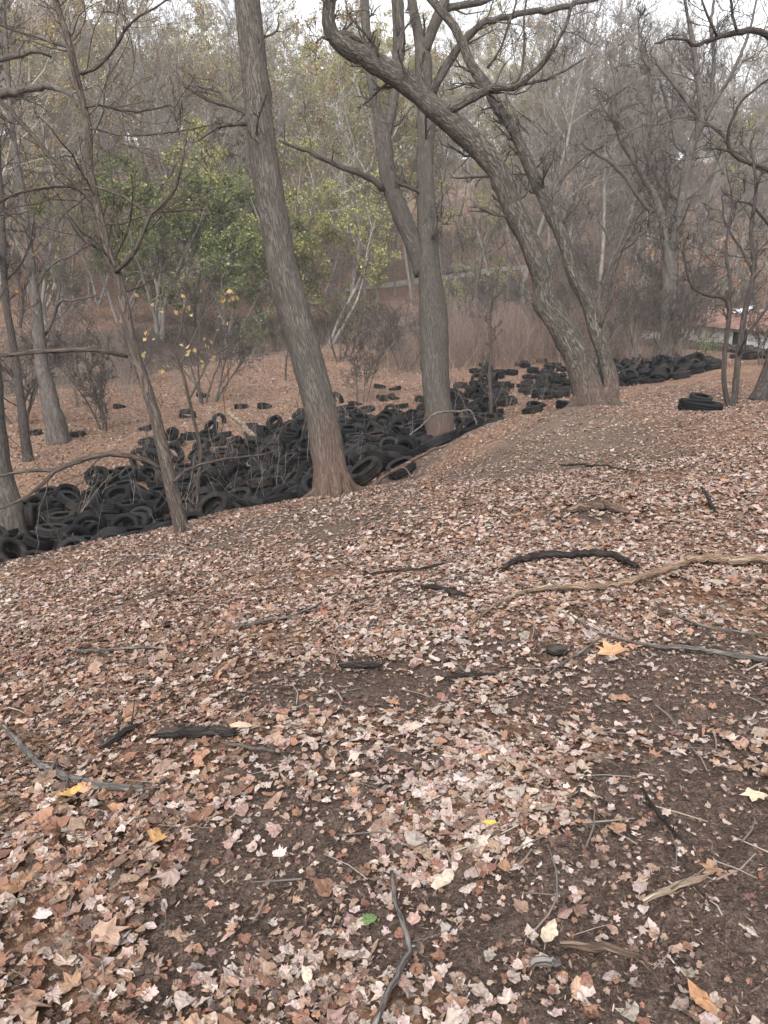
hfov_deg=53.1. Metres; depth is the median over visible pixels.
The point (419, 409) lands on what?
tyre
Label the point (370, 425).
tyre
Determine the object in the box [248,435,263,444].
tyre
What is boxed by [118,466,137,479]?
tyre
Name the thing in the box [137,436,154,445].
tyre
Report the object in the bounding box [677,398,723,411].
tyre
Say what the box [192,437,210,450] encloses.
tyre
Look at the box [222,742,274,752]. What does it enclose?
stick
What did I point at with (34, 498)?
tyre
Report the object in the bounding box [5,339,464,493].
flood plain brush
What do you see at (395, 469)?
dead branch
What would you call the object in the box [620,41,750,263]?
tree
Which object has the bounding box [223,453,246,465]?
tyre
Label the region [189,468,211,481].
tyre
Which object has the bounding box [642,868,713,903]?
stick
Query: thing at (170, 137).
tree
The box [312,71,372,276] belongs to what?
tree
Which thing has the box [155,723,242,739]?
bark piece
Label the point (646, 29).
tree
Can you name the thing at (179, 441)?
tyre
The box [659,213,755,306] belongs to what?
leafy bush
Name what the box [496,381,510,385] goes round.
tyre
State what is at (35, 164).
tree
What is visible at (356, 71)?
tree
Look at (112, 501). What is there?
tyre
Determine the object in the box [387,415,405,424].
tyre
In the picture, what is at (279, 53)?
tree
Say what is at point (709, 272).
scrub tree
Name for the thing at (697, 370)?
tyre
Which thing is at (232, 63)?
tree
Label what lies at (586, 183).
tree
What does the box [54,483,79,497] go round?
tyre
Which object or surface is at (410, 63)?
tree
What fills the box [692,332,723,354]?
green shrub
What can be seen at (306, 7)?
sky
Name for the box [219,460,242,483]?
tyre
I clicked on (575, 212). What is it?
scrub tree
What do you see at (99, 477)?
tyre
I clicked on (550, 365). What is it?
tyre
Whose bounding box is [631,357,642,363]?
tyre
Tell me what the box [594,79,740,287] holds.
tree
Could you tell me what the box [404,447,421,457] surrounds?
tyre
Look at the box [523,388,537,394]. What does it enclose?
tyre
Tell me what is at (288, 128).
tree
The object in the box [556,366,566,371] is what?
tyre
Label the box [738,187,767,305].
tree
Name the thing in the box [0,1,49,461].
slender tree
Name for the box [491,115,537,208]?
tree
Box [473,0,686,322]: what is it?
tree
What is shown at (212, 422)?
tyre
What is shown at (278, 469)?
tyre
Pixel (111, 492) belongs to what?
tyre
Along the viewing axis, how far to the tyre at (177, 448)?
25.92 m
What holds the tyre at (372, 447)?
on the ground
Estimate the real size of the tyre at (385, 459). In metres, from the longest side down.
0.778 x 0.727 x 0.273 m
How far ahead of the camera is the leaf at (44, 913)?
2.14 m
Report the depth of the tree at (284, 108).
78.44 m
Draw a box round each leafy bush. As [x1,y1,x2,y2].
[312,276,353,333]
[581,288,624,342]
[606,241,691,328]
[641,236,714,297]
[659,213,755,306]
[700,226,767,308]
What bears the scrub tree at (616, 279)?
on the ground
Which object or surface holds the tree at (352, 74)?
on the ground
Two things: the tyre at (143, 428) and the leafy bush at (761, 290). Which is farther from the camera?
the leafy bush at (761, 290)
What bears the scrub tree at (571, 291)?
on the ground
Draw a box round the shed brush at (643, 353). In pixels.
[614,302,764,364]
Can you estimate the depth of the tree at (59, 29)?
108.03 m
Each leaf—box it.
[0,872,31,893]
[32,907,52,925]
[54,782,85,801]
[141,829,166,844]
[229,722,257,727]
[272,844,286,862]
[301,965,312,985]
[360,913,379,925]
[431,868,453,895]
[482,820,498,824]
[540,919,557,949]
[596,640,629,659]
[687,978,724,1021]
[740,787,767,801]
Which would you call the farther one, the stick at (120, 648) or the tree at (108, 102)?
the tree at (108, 102)
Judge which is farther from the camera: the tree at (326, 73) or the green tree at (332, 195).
the tree at (326, 73)
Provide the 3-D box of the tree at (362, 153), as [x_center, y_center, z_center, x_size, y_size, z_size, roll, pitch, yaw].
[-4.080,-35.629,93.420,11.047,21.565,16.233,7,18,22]
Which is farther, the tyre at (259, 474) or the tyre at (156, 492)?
the tyre at (156, 492)
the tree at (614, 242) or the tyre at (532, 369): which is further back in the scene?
the tree at (614, 242)
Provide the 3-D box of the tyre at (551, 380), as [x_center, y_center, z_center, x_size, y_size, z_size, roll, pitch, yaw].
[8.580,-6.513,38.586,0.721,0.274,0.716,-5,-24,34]
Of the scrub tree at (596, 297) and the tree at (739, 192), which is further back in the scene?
the tree at (739, 192)
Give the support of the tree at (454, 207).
on the ground
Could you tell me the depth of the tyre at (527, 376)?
43.18 m
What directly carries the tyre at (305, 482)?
on the ground
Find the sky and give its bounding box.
[0,0,767,161]
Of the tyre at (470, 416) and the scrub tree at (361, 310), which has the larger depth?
the scrub tree at (361, 310)
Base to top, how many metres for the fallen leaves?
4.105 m
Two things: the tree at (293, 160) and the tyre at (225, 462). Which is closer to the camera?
the tyre at (225, 462)
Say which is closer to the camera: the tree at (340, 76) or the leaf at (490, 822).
the leaf at (490, 822)
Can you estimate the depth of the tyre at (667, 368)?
35.19 m
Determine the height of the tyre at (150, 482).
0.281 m
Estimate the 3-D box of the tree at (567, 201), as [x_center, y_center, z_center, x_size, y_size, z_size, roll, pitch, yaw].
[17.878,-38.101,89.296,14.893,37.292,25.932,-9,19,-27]
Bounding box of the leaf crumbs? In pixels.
[0,389,767,1023]
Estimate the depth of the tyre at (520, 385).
39.99 m
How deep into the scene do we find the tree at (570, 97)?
109.95 m
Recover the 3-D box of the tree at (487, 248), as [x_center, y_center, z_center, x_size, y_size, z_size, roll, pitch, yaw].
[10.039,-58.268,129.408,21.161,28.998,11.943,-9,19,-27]
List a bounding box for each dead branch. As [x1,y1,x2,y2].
[371,444,448,484]
[409,409,476,434]
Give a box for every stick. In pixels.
[1,724,151,791]
[76,645,174,657]
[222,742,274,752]
[230,605,318,628]
[363,555,444,574]
[371,870,447,1023]
[420,584,470,596]
[444,672,494,677]
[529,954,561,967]
[548,638,600,674]
[558,463,636,470]
[559,939,661,985]
[566,498,634,514]
[641,787,692,845]
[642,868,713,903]
[659,607,767,636]
[700,486,715,510]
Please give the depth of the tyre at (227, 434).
29.90 m
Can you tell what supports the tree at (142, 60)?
on the ground
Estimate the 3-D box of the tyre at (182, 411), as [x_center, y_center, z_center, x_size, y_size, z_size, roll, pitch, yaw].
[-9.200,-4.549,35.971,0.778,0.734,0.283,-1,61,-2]
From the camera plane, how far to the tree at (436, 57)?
108.80 m
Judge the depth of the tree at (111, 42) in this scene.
98.64 m
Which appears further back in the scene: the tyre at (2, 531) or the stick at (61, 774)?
the tyre at (2, 531)
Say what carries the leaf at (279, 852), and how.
on the ground
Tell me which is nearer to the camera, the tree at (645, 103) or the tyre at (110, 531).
the tyre at (110, 531)
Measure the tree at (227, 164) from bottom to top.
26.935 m
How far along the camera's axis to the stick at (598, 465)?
10.89 m
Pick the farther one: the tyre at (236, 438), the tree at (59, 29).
the tree at (59, 29)
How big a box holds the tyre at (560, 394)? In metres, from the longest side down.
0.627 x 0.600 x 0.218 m
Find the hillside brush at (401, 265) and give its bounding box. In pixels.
[17,176,762,303]
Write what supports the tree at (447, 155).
on the ground
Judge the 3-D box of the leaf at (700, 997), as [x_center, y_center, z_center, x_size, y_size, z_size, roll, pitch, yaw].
[0.729,1.111,1.748,0.040,0.020,0.107,-4,17,-14]
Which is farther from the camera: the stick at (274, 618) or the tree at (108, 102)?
the tree at (108, 102)
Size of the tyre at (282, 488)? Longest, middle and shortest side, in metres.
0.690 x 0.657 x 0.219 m
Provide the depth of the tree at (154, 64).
137.22 m
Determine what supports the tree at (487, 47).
on the ground
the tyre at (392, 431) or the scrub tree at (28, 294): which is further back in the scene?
the scrub tree at (28, 294)
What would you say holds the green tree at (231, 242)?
on the ground
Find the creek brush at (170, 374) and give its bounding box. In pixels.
[3,321,415,427]
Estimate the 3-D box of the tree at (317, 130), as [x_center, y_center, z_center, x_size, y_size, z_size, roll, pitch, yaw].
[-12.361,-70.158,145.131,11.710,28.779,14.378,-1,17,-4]
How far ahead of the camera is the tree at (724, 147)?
73.45 m
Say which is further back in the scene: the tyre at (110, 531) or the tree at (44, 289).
the tree at (44, 289)
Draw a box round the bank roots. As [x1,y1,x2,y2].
[0,311,407,379]
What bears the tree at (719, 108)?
on the ground
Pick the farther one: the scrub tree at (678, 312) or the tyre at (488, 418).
the scrub tree at (678, 312)
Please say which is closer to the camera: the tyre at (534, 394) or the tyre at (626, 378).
the tyre at (534, 394)
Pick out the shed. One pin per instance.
(734, 326)
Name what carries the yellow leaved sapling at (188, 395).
on the ground
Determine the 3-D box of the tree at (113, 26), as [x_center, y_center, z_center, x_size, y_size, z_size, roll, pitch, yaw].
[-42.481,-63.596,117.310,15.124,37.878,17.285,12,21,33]
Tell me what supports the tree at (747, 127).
on the ground
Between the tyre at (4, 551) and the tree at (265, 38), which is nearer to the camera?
the tyre at (4, 551)
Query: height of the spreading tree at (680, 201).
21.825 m
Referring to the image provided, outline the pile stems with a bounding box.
[57,340,599,541]
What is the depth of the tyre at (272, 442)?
25.96 m
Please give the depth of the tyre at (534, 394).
32.54 m
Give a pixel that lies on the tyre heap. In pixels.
(621, 365)
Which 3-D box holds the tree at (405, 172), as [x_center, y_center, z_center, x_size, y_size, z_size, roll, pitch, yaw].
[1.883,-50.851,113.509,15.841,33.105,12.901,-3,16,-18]
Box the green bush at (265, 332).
[235,321,268,356]
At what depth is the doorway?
53.50 m
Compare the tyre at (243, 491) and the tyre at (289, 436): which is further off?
the tyre at (289, 436)
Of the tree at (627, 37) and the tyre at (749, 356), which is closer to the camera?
the tyre at (749, 356)
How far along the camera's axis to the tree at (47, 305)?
74.06 m
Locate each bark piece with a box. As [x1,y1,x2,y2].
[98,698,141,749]
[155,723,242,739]
[339,655,385,669]
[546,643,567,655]
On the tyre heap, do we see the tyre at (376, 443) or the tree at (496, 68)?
the tyre at (376, 443)
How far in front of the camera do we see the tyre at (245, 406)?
38.13 m
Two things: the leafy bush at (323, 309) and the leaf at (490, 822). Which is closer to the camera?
the leaf at (490, 822)
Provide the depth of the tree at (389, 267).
120.44 m
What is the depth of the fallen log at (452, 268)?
122.17 m
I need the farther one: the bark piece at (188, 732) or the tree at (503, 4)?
the tree at (503, 4)
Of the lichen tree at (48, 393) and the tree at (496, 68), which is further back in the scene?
the tree at (496, 68)
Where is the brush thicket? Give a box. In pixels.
[346,288,737,374]
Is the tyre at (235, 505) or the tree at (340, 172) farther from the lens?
the tree at (340, 172)
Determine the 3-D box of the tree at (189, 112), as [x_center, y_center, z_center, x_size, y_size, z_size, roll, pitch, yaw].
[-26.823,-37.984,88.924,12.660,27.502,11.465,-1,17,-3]
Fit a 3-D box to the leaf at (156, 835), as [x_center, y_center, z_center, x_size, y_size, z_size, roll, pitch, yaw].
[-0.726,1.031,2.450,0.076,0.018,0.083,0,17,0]
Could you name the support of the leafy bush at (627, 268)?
on the ground
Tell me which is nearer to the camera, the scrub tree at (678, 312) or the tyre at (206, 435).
the tyre at (206, 435)
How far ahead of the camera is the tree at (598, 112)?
134.20 m
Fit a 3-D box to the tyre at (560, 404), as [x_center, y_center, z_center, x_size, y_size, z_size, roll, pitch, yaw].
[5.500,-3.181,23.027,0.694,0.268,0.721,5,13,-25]
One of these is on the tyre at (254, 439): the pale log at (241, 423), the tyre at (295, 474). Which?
the pale log at (241, 423)
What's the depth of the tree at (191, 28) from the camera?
137.28 m
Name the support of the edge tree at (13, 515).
on the ground
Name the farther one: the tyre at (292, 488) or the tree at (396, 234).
the tree at (396, 234)
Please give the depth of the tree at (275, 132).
95.76 m
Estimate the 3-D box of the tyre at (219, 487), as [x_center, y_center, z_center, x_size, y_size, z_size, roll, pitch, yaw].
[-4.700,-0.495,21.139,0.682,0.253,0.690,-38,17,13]
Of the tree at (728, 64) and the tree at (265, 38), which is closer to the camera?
the tree at (728, 64)
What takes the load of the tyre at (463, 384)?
on the ground
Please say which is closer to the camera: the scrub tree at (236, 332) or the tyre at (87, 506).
the tyre at (87, 506)
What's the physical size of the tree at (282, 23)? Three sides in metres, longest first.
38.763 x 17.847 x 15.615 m
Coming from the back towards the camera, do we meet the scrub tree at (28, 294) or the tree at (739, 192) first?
the tree at (739, 192)
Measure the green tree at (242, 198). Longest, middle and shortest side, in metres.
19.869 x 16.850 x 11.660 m
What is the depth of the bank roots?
66.81 m
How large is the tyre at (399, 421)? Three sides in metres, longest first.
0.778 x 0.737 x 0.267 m
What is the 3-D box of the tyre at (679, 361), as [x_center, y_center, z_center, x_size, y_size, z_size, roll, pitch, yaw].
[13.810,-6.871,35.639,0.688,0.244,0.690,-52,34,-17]
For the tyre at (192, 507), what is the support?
on the tyre heap
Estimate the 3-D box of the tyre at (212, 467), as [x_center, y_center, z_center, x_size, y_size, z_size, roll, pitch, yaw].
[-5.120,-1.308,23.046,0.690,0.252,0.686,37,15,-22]
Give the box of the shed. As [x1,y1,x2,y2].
[640,307,767,348]
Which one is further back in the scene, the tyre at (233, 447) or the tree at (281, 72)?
the tree at (281, 72)
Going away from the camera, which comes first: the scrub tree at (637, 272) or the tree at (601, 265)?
the scrub tree at (637, 272)
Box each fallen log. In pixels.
[441,265,476,274]
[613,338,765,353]
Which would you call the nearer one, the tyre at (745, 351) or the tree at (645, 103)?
the tyre at (745, 351)
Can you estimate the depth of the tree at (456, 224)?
120.56 m
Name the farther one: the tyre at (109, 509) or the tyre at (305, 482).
the tyre at (109, 509)
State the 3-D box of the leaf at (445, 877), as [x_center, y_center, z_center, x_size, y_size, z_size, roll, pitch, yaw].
[0.164,1.043,2.171,0.047,0.018,0.121,9,19,28]
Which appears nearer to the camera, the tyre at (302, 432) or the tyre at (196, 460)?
the tyre at (196, 460)
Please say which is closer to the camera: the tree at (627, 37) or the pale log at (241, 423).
the pale log at (241, 423)
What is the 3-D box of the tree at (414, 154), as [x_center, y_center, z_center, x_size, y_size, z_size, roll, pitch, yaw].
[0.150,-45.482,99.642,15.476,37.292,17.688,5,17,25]
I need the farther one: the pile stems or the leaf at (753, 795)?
the pile stems
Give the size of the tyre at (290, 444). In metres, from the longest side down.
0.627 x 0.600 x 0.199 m
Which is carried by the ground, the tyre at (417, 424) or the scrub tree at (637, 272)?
the scrub tree at (637, 272)
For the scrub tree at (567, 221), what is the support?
on the ground
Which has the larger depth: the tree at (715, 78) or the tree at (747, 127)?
the tree at (715, 78)
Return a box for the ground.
[0,137,767,1023]
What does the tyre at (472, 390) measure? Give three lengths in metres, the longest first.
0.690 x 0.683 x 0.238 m
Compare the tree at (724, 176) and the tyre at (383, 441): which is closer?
the tyre at (383, 441)
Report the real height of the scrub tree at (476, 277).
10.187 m
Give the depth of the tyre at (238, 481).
21.13 m
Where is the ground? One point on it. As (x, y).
(648, 991)
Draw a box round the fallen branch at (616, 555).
[501,549,640,569]
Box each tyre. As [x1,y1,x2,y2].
[0,526,9,537]
[0,534,7,556]
[0,537,27,561]
[6,543,31,558]
[8,528,18,537]
[13,533,24,542]
[20,550,45,556]
[22,532,54,550]
[24,503,40,529]
[25,494,47,510]
[30,429,42,435]
[34,523,67,538]
[35,486,55,496]
[35,494,51,508]
[37,508,65,523]
[38,499,64,508]
[46,511,75,522]
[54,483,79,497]
[55,536,87,549]
[56,524,90,544]
[57,490,80,504]
[60,516,86,535]
[65,500,86,515]
[69,431,85,436]
[72,510,106,535]
[77,501,90,509]
[80,490,102,500]
[84,466,109,487]
[86,484,110,498]
[86,521,108,531]
[89,489,102,509]
[91,476,111,484]
[91,534,102,540]
[94,469,119,481]
[94,504,122,513]
[96,526,126,539]
[103,498,123,505]
[103,514,117,521]
[104,485,133,499]
[108,512,141,525]
[111,479,134,487]
[113,403,125,408]
[114,494,140,498]
[116,499,143,512]
[117,512,149,527]
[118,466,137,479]
[120,530,141,536]
[123,525,146,531]
[129,448,150,469]
[129,506,154,525]
[131,484,154,500]
[132,473,151,480]
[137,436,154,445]
[138,424,151,430]
[138,466,157,481]
[140,447,158,463]
[140,521,161,531]
[146,475,161,487]
[147,520,172,531]
[148,443,156,460]
[148,485,163,497]
[153,491,168,515]
[154,470,178,485]
[164,510,188,521]
[165,427,178,440]
[168,442,184,463]
[168,498,194,512]
[169,437,184,444]
[175,463,191,472]
[177,475,200,489]
[177,482,193,495]
[178,485,194,495]
[179,409,195,417]
[180,433,195,440]
[184,503,195,511]
[185,511,204,519]
[187,445,202,460]
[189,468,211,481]
[190,450,211,459]
[190,455,206,466]
[191,486,217,503]
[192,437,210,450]
[196,392,209,397]
[196,433,212,439]
[196,491,231,515]
[199,428,216,439]
[202,459,222,477]
[204,419,217,430]
[204,484,223,495]
[210,435,226,446]
[210,492,234,508]
[212,413,226,423]
[213,502,241,513]
[214,447,228,453]
[216,451,228,458]
[217,431,231,436]
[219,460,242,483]
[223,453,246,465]
[223,485,240,498]
[224,477,243,489]
[225,450,241,456]
[226,435,243,446]
[228,444,240,451]
[229,470,246,482]
[229,487,252,498]
[232,498,254,506]
[234,403,248,408]
[239,444,256,459]
[239,480,262,488]
[240,469,260,480]
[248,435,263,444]
[248,457,269,468]
[248,476,274,488]
[251,498,262,504]
[254,446,269,463]
[255,471,275,487]
[257,402,271,409]
[257,425,270,438]
[260,487,272,499]
[261,452,275,461]
[262,491,299,504]
[263,434,285,446]
[263,439,282,446]
[264,489,284,498]
[266,414,282,430]
[267,445,285,455]
[268,428,280,435]
[268,449,281,465]
[268,465,282,475]
[273,463,291,473]
[274,483,294,494]
[275,456,297,465]
[279,479,299,484]
[280,421,295,428]
[280,432,298,442]
[282,427,297,432]
[285,452,298,465]
[285,469,301,480]
[285,484,311,496]
[286,439,302,452]
[291,460,312,470]
[291,463,312,473]
[293,408,304,419]
[293,417,307,428]
[295,436,310,455]
[297,427,307,437]
[298,456,311,463]
[299,473,312,495]
[333,392,343,403]
[337,409,347,415]
[340,424,358,435]
[341,406,357,411]
[344,441,363,449]
[344,448,358,465]
[344,454,350,464]
[345,433,364,441]
[348,401,361,405]
[348,456,382,485]
[351,412,371,424]
[352,446,369,456]
[353,423,365,430]
[353,440,369,448]
[358,405,374,412]
[364,421,379,438]
[364,444,378,449]
[364,450,394,466]
[366,431,386,441]
[371,441,393,446]
[373,384,384,388]
[373,413,392,424]
[376,394,388,401]
[379,409,394,416]
[379,436,397,447]
[383,451,402,458]
[384,404,397,411]
[384,424,400,438]
[385,445,410,455]
[385,456,415,478]
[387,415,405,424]
[392,419,405,424]
[395,403,408,409]
[396,437,418,448]
[398,435,419,448]
[399,423,415,432]
[404,414,414,420]
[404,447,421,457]
[410,421,424,434]
[415,395,423,401]
[416,406,424,413]
[416,410,424,418]
[418,435,433,440]
[419,432,450,452]
[448,430,459,440]
[450,389,458,402]
[453,382,466,387]
[454,416,464,433]
[459,394,468,403]
[459,402,476,409]
[460,424,480,435]
[462,404,477,412]
[463,409,481,415]
[463,412,480,421]
[463,419,482,429]
[465,386,478,397]
[471,373,483,382]
[472,392,488,398]
[475,383,484,391]
[477,373,487,385]
[477,412,498,422]
[478,395,498,411]
[486,416,505,423]
[492,372,498,383]
[492,388,505,398]
[493,408,503,413]
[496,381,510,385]
[499,397,517,405]
[505,369,517,374]
[516,383,528,387]
[520,363,530,367]
[520,380,533,385]
[521,404,543,414]
[522,374,533,378]
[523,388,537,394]
[526,401,546,406]
[527,367,538,372]
[531,391,546,397]
[534,373,547,378]
[536,358,546,362]
[538,394,553,400]
[542,380,554,387]
[544,362,555,369]
[547,373,561,378]
[548,377,561,383]
[554,391,569,397]
[555,400,568,408]
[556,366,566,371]
[556,386,569,389]
[622,368,638,378]
[622,373,637,383]
[630,378,646,385]
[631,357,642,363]
[636,368,651,376]
[642,379,659,383]
[650,370,665,379]
[651,357,666,368]
[652,363,668,370]
[655,354,671,363]
[661,366,672,372]
[672,370,690,378]
[674,358,688,369]
[675,363,690,371]
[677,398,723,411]
[688,358,701,368]
[689,367,703,373]
[689,392,712,400]
[690,352,705,361]
[691,362,705,368]
[705,363,720,370]
[742,349,749,358]
[743,354,756,359]
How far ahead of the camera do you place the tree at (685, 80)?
88.06 m
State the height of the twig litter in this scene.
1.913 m
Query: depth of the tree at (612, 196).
141.35 m
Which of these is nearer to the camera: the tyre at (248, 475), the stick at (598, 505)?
the stick at (598, 505)
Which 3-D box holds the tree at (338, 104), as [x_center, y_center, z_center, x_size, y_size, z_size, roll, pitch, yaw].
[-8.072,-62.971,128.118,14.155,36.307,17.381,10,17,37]
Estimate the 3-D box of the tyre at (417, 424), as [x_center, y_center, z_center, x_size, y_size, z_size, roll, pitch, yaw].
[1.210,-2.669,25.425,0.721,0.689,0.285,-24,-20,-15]
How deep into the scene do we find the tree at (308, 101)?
122.61 m
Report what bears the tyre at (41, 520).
on the ground
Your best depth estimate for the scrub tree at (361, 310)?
56.77 m
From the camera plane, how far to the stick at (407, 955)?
1.92 m
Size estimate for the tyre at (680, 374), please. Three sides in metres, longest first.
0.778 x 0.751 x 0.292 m
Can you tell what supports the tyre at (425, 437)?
on the tyre heap
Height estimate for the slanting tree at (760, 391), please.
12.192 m
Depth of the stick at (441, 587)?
4.52 m
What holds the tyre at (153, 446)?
on the ground
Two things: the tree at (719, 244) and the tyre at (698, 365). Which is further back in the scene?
the tree at (719, 244)
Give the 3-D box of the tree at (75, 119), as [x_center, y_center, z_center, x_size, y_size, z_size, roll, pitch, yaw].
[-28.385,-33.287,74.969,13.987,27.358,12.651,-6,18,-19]
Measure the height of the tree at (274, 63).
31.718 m
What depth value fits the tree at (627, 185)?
104.97 m
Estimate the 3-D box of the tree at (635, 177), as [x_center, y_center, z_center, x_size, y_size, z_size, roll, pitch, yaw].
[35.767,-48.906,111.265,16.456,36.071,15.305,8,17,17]
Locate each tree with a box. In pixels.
[0,0,47,254]
[0,0,71,328]
[0,0,77,296]
[0,0,96,206]
[0,0,105,304]
[0,0,109,262]
[0,0,117,445]
[0,0,304,554]
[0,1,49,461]
[0,4,66,286]
[0,5,91,534]
[0,10,52,266]
[0,22,108,317]
[0,23,65,116]
[0,108,71,292]
[0,117,75,321]
[0,217,96,405]
[0,256,90,424]
[1,0,106,242]
[1,2,76,210]
[1,12,67,253]
[1,226,97,371]
[2,9,137,300]
[2,46,38,226]
[3,0,114,295]
[3,6,97,274]
[8,0,111,197]
[15,74,174,305]
[20,7,158,311]
[28,184,186,321]
[29,39,139,309]
[35,0,224,305]
[39,1,130,209]
[39,4,179,294]
[45,0,160,200]
[46,317,118,431]
[50,31,139,240]
[54,94,148,300]
[55,7,163,232]
[60,0,219,308]
[64,80,187,248]
[64,147,249,340]
[67,282,173,384]
[69,0,148,212]
[93,0,208,183]
[95,150,267,323]
[97,15,188,194]
[99,48,200,280]
[102,15,219,282]
[111,0,247,299]
[115,38,231,314]
[116,28,174,172]
[119,187,329,355]
[124,2,182,163]
[127,82,192,242]
[131,41,195,187]
[132,2,203,188]
[143,43,233,225]
[152,30,271,310]
[153,254,269,404]
[154,0,222,118]
[159,113,362,335]
[162,0,314,312]
[168,46,295,307]
[174,7,242,228]
[175,0,390,499]
[179,25,238,166]
[179,73,307,213]
[182,0,294,206]
[188,25,305,188]
[188,70,243,181]
[190,0,319,291]
[193,30,284,174]
[200,20,311,173]
[204,39,293,302]
[204,60,315,298]
[205,0,327,202]
[208,33,284,213]
[210,31,306,211]
[214,77,323,307]
[226,65,317,215]
[228,0,286,210]
[230,168,403,346]
[231,5,299,175]
[261,0,314,104]
[265,242,332,380]
[266,0,417,308]
[271,34,351,225]
[272,66,360,289]
[276,25,367,294]
[278,0,598,436]
[280,11,329,206]
[285,99,326,210]
[287,94,349,270]
[288,77,339,181]
[291,28,373,234]
[297,56,339,224]
[297,68,416,247]
[300,0,684,406]
[301,8,398,303]
[302,29,368,157]
[306,250,389,361]
[312,8,441,305]
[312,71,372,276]
[313,110,405,306]
[317,0,391,243]
[323,17,409,300]
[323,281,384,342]
[327,82,378,202]
[328,73,377,222]
[337,40,441,301]
[338,315,403,401]
[348,250,447,371]
[354,46,447,280]
[363,19,454,289]
[363,42,448,271]
[365,98,417,295]
[389,0,524,297]
[391,59,465,271]
[392,54,437,263]
[397,37,495,200]
[401,87,473,268]
[402,223,466,322]
[405,51,487,170]
[406,4,498,293]
[410,33,485,264]
[415,49,463,247]
[434,73,477,216]
[438,96,520,306]
[438,130,499,253]
[439,23,519,244]
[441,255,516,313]
[444,87,583,283]
[445,196,520,343]
[445,210,512,360]
[453,18,516,231]
[453,75,628,306]
[454,222,531,330]
[464,41,574,303]
[469,0,596,280]
[470,12,640,271]
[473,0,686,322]
[473,63,570,273]
[476,0,537,218]
[483,3,582,239]
[485,2,661,310]
[490,188,587,331]
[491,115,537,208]
[499,0,695,286]
[500,273,569,353]
[505,40,595,225]
[509,39,629,238]
[518,60,576,228]
[520,61,614,290]
[521,0,697,299]
[522,67,580,209]
[524,244,614,339]
[531,27,618,206]
[532,123,615,290]
[547,15,654,285]
[550,253,596,311]
[556,244,621,314]
[558,80,662,240]
[558,100,703,251]
[559,180,629,303]
[560,44,593,233]
[562,45,626,248]
[562,79,642,289]
[564,0,767,356]
[565,50,722,292]
[565,233,682,359]
[568,233,633,357]
[572,75,635,275]
[575,59,632,258]
[579,12,750,284]
[583,44,682,284]
[586,1,720,276]
[588,13,729,295]
[589,113,696,267]
[590,68,643,234]
[594,59,674,268]
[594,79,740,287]
[596,267,641,318]
[603,219,722,360]
[606,0,741,306]
[609,45,711,200]
[609,71,767,299]
[612,0,688,223]
[612,41,682,210]
[619,14,744,284]
[619,208,658,329]
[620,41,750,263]
[631,194,767,330]
[632,211,725,355]
[635,0,767,400]
[639,67,724,270]
[657,7,767,308]
[672,70,767,279]
[672,80,767,279]
[673,143,767,274]
[674,76,767,260]
[676,51,739,157]
[676,244,744,304]
[678,53,767,278]
[679,235,766,307]
[680,282,730,355]
[682,0,767,282]
[688,112,767,305]
[698,71,766,193]
[701,58,767,302]
[706,26,767,271]
[710,96,767,304]
[718,67,767,246]
[727,43,767,209]
[732,288,767,364]
[734,96,767,161]
[735,62,767,154]
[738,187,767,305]
[742,55,767,248]
[747,165,767,278]
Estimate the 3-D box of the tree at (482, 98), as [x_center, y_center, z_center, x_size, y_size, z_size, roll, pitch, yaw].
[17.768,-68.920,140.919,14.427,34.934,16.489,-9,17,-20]
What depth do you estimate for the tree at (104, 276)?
85.11 m
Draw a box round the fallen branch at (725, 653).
[566,612,767,662]
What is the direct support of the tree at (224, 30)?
on the ground
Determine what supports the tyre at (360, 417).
on the tyre heap
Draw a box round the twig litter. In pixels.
[0,457,767,994]
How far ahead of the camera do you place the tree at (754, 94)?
131.95 m
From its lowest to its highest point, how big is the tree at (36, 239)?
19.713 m
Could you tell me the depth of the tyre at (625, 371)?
34.95 m
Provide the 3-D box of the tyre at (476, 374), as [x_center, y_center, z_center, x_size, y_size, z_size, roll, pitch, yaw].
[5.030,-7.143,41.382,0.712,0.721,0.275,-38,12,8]
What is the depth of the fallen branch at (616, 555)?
4.97 m
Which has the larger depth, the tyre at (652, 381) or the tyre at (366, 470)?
the tyre at (652, 381)
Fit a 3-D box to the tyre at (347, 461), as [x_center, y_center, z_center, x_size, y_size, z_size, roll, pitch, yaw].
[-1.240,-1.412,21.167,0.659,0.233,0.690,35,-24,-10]
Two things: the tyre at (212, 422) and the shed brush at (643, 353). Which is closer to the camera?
the tyre at (212, 422)
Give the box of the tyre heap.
[42,349,767,548]
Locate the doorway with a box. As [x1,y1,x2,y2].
[731,330,748,344]
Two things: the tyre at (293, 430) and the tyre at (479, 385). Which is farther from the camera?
the tyre at (479, 385)
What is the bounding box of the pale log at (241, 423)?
[227,411,257,443]
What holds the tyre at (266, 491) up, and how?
on the ground
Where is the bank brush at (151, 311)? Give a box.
[0,286,762,341]
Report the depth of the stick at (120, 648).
4.18 m
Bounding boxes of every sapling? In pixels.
[134,281,242,509]
[478,272,501,412]
[667,134,740,406]
[700,145,767,406]
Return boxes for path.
[333,265,553,290]
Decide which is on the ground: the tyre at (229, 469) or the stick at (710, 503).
the stick at (710, 503)
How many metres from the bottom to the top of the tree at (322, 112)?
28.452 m
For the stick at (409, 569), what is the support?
on the ground
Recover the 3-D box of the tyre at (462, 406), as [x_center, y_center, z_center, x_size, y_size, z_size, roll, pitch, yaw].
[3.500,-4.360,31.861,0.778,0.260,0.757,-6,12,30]
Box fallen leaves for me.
[0,379,767,1023]
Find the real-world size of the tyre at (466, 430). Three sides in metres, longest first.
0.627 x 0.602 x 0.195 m
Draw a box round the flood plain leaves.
[0,278,748,551]

